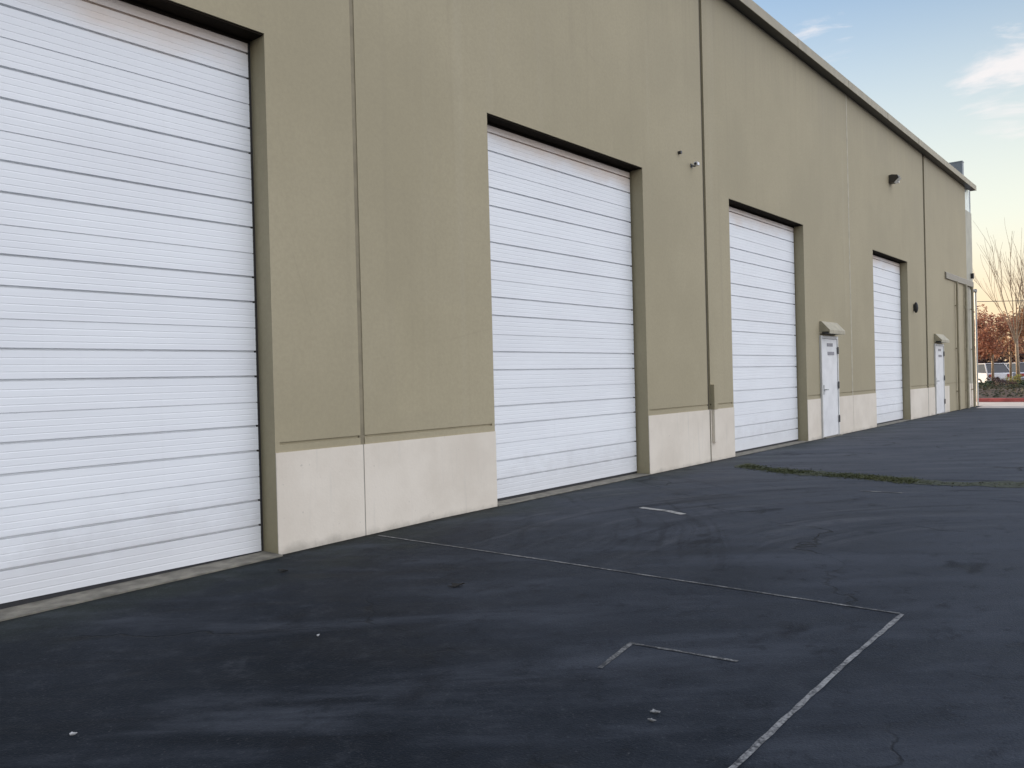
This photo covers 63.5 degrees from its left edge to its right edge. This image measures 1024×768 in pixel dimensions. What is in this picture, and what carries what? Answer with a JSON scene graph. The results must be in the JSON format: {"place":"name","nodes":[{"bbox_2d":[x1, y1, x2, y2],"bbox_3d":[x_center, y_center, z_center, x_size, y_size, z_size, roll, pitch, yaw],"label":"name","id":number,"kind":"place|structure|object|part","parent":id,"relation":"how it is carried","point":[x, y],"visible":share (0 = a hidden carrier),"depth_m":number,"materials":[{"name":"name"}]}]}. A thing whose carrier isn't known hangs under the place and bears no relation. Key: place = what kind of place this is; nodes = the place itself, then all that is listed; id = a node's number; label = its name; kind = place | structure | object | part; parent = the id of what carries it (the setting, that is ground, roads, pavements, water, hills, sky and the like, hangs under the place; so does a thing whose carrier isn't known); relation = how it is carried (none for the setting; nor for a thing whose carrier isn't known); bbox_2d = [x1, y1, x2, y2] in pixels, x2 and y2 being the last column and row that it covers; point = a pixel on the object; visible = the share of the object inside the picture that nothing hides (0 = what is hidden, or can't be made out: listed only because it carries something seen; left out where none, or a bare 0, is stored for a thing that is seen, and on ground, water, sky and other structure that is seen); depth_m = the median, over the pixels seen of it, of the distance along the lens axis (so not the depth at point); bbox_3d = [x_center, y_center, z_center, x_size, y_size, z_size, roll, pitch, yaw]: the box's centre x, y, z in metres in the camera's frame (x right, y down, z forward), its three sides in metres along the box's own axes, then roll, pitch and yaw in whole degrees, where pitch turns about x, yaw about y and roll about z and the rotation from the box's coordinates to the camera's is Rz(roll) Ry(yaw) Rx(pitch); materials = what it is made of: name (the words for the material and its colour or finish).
{"place":"outdoors","nodes":[
{"label":"outdoors","id":0,"kind":"place"},
{"bbox_2d":[449,583,464,586],"bbox_3d":[-0.382,1.373,5.664,0.127,0.022,0.065,-2,0,-10],"label":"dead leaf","id":1,"kind":"object","parent":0,"point":[455,584],"visible":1,"depth_m":5.67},
{"bbox_2d":[0,406,1023,767],"bbox_3d":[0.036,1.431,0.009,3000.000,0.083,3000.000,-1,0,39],"label":"asphalt ground","id":2,"kind":"structure","parent":0,"point":[408,656],"depth_m":4.56,"materials":[{"name":"black asphalt"}]},
{"bbox_2d":[0,0,975,621],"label":"warehouse building","id":3,"kind":"structure","parent":2,"relation":"on","point":[278,278],"depth_m":8.16,"materials":[{"name":"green paint"}]},
{"bbox_2d":[0,0,263,608],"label":"overhead door","id":4,"kind":"structure","parent":3,"relation":"in","point":[130,439],"depth_m":6.10,"materials":[{"name":"white metal"}]},
{"bbox_2d":[487,113,640,500],"bbox_3d":[0.717,-0.893,10.409,0.263,4.402,3.313,-1,0,39],"label":"overhead door","id":5,"kind":"structure","parent":3,"relation":"in","point":[560,212],"depth_m":10.31,"materials":[{"name":"white metal"}]},
{"bbox_2d":[690,161,698,167],"bbox_3d":[2.809,-3.370,12.707,0.124,0.075,0.076,-1,0,39],"label":"security camera","id":6,"kind":"object","parent":3,"relation":"attached to","point":[695,164],"visible":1,"depth_m":12.69,"materials":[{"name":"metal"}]},
{"bbox_2d":[729,199,802,452],"bbox_3d":[4.635,-1.023,15.199,0.263,4.402,3.433,-1,0,39],"label":"overhead door","id":7,"kind":"structure","parent":3,"relation":"in","point":[761,242],"depth_m":15.24,"materials":[{"name":"white metal"}]},
{"bbox_2d":[822,339,839,436],"bbox_3d":[6.730,0.072,17.425,0.096,2.035,0.978,-1,0,39],"label":"personnel door","id":8,"kind":"structure","parent":3,"relation":"in","point":[830,350],"depth_m":17.44,"materials":[{"name":"white paint"}]},
{"bbox_2d":[873,250,905,424],"bbox_3d":[9.684,-1.189,21.370,0.263,4.402,3.183,-1,0,39],"label":"overhead door","id":9,"kind":"structure","parent":3,"relation":"in","point":[886,268],"depth_m":21.58,"materials":[{"name":"white metal"}]},
{"bbox_2d":[889,174,900,183],"bbox_3d":[9.860,-5.260,21.254,0.258,0.224,0.322,-1,0,39],"label":"wall floodlight","id":10,"kind":"object","parent":3,"relation":"attached to","point":[894,178],"depth_m":21.15,"materials":[{"name":"brown metal"}]},
{"bbox_2d":[913,302,917,312],"bbox_3d":[11.191,-2.119,22.913,0.120,0.300,0.100,-1,0,39],"label":"alarm horn","id":11,"kind":"object","parent":3,"relation":"attached to","point":[915,307],"visible":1,"depth_m":22.89,"materials":[{"name":"black plastic"}]},
{"bbox_2d":[936,346,945,413],"bbox_3d":[13.016,-0.135,25.109,0.096,2.035,1.038,-1,0,39],"label":"personnel door","id":12,"kind":"structure","parent":3,"relation":"in","point":[940,377],"depth_m":25.13,"materials":[{"name":"white paint"}]},
{"bbox_2d":[597,642,634,667],"bbox_3d":[0.533,1.380,4.222,0.032,0.006,0.421,-1,0,31],"label":"painted line","id":13,"kind":"object","parent":2,"relation":"on","point":[616,654],"visible":1,"depth_m":4.22,"materials":[{"name":"paint"}]},
{"bbox_2d":[377,535,899,613],"bbox_3d":[0.503,1.348,6.155,4.454,0.001,0.039,-1,0,39],"label":"painted line","id":14,"kind":"object","parent":2,"relation":"on","point":[658,576],"visible":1,"depth_m":5.68,"materials":[{"name":"paint"}]},
{"bbox_2d":[640,507,684,514],"bbox_3d":[1.545,1.294,8.462,0.112,0.001,0.612,-2,0,-36],"label":"painted line","id":15,"kind":"object","parent":2,"relation":"on","point":[675,512],"visible":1,"depth_m":8.46,"materials":[{"name":"paint"}]},
{"bbox_2d":[634,643,738,661],"bbox_3d":[0.878,1.368,4.225,0.561,0.001,0.026,-1,0,34],"label":"painted line","id":16,"kind":"object","parent":2,"relation":"on","point":[688,652],"visible":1,"depth_m":4.21,"materials":[{"name":"paint"}]},
{"bbox_2d":[729,614,903,767],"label":"painted line","id":17,"kind":"object","parent":2,"relation":"on","point":[770,732],"visible":1,"depth_m":3.58,"materials":[{"name":"white paint"}]},
{"bbox_2d":[734,463,1023,487],"bbox_3d":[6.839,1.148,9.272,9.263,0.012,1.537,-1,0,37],"label":"moss grass","id":18,"kind":"structure","parent":2,"relation":"on","point":[901,480],"depth_m":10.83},
{"bbox_2d":[974,304,1001,382],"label":"russet tree","id":19,"kind":"object","parent":2,"relation":"on","point":[984,312],"visible":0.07,"depth_m":48.35,"materials":[{"name":"brown plant"}]},
{"bbox_2d":[978,363,1012,383],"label":"parked car","id":20,"kind":"object","parent":2,"relation":"on","point":[1001,370],"visible":0.32,"depth_m":53.13,"materials":[{"name":"white paint"}]},
{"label":"window glass","id":21,"kind":"part","parent":20,"relation":"part of","materials":[{"name":"grey glass"}]},
{"bbox_2d":[974,313,1023,379],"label":"russet tree","id":22,"kind":"object","parent":2,"relation":"on","point":[983,330],"visible":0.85,"depth_m":45.63,"materials":[{"name":"brown plant"}]},
{"bbox_2d":[976,398,1023,401],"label":"kerb strip","id":23,"kind":"object","parent":2,"relation":"on","point":[1001,399],"depth_m":32.24,"materials":[{"name":"red paint"}]},
{"bbox_2d":[978,342,1023,363],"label":"hedge","id":24,"kind":"object","parent":2,"relation":"on","point":[1021,358],"visible":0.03,"depth_m":67.78,"materials":[{"name":"brown plant"}]},
{"bbox_2d":[979,335,1023,362],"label":"wood","id":25,"kind":"object","parent":2,"relation":"on","point":[1003,352],"depth_m":148.09,"materials":[{"name":"brown plant"}]},
{"bbox_2d":[991,311,1023,380],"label":"russet tree","id":26,"kind":"object","parent":2,"relation":"on","point":[1009,353],"visible":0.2,"depth_m":50.96,"materials":[{"name":"brown plant"}]},
{"bbox_2d":[999,254,1023,309],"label":"bare tree","id":27,"kind":"object","parent":2,"relation":"on","point":[1015,279],"visible":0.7,"depth_m":47.33,"materials":[{"name":"brown plant"}]},
{"bbox_2d":[1004,307,1023,349],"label":"russet tree","id":28,"kind":"object","parent":2,"relation":"on","point":[1021,335],"visible":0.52,"depth_m":47.94,"materials":[{"name":"brown plant"}]},
{"bbox_2d":[1004,362,1023,380],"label":"parked car","id":29,"kind":"object","parent":2,"relation":"on","point":[1014,369],"visible":0.16,"depth_m":54.32,"materials":[{"name":"silver metal"}]},
{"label":"window glass","id":30,"kind":"part","parent":29,"relation":"part of","materials":[{"name":"grey glass"}]},
{"bbox_2d":[753,0,1023,362],"label":"sky","id":31,"kind":"structure","parent":0,"point":[951,72],"materials":[{"name":"blue"}]},
{"bbox_2d":[976,402,1023,407],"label":"concrete pavement","id":32,"kind":"structure","parent":0,"point":[1001,404],"depth_m":29.73,"materials":[{"name":"grey concrete"}]},
{"bbox_2d":[970,288,978,404],"bbox_3d":[16.485,-1.314,29.503,0.100,4.200,0.952,-1,0,39],"label":"service mast","id":33,"kind":"object","parent":32,"relation":"on","point":[976,342],"visible":0.93,"depth_m":29.81,"materials":[{"name":"metal"}]},
{"bbox_2d":[976,384,1023,397],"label":"planting bed","id":34,"kind":"object","parent":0,"point":[991,396],"visible":0.02,"depth_m":33.81,"materials":[{"name":"brown plant"}]},
{"bbox_2d":[978,379,992,387],"bbox_3d":[21.362,0.053,37.498,0.896,0.577,1.186,-1,0,39],"label":"shrub","id":35,"kind":"object","parent":34,"relation":"on","point":[989,383],"visible":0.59,"depth_m":37.42,"materials":[{"name":"green plant"}]},
{"bbox_2d":[986,375,1001,383],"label":"shrub","id":36,"kind":"object","parent":34,"relation":"on","point":[992,378],"visible":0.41,"depth_m":40.95,"materials":[{"name":"green plant"}]},
{"bbox_2d":[973,218,1023,378],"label":"bare tree","id":37,"kind":"object","parent":34,"relation":"on","point":[1015,338],"visible":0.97,"depth_m":42.96,"materials":[{"name":"brown plant"}]},
{"bbox_2d":[976,382,1023,396],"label":"ground ivy","id":38,"kind":"object","parent":34,"relation":"on","point":[1009,387],"visible":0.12,"depth_m":34.46,"materials":[{"name":"green plant"}]},
{"bbox_2d":[993,378,1018,387],"bbox_3d":[23.041,-0.003,38.538,1.036,0.593,1.410,-1,0,39],"label":"shrub","id":39,"kind":"object","parent":34,"relation":"on","point":[1004,380],"visible":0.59,"depth_m":38.42,"materials":[{"name":"green plant"}]},
{"bbox_2d":[1005,374,1022,382],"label":"shrub","id":40,"kind":"object","parent":34,"relation":"on","point":[1017,376],"visible":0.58,"depth_m":40.91,"materials":[{"name":"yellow plant"}]},
{"bbox_2d":[1008,380,1023,385],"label":"shrub","id":41,"kind":"object","parent":34,"relation":"on","point":[1020,382],"visible":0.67,"depth_m":37.25,"materials":[{"name":"green plant"}]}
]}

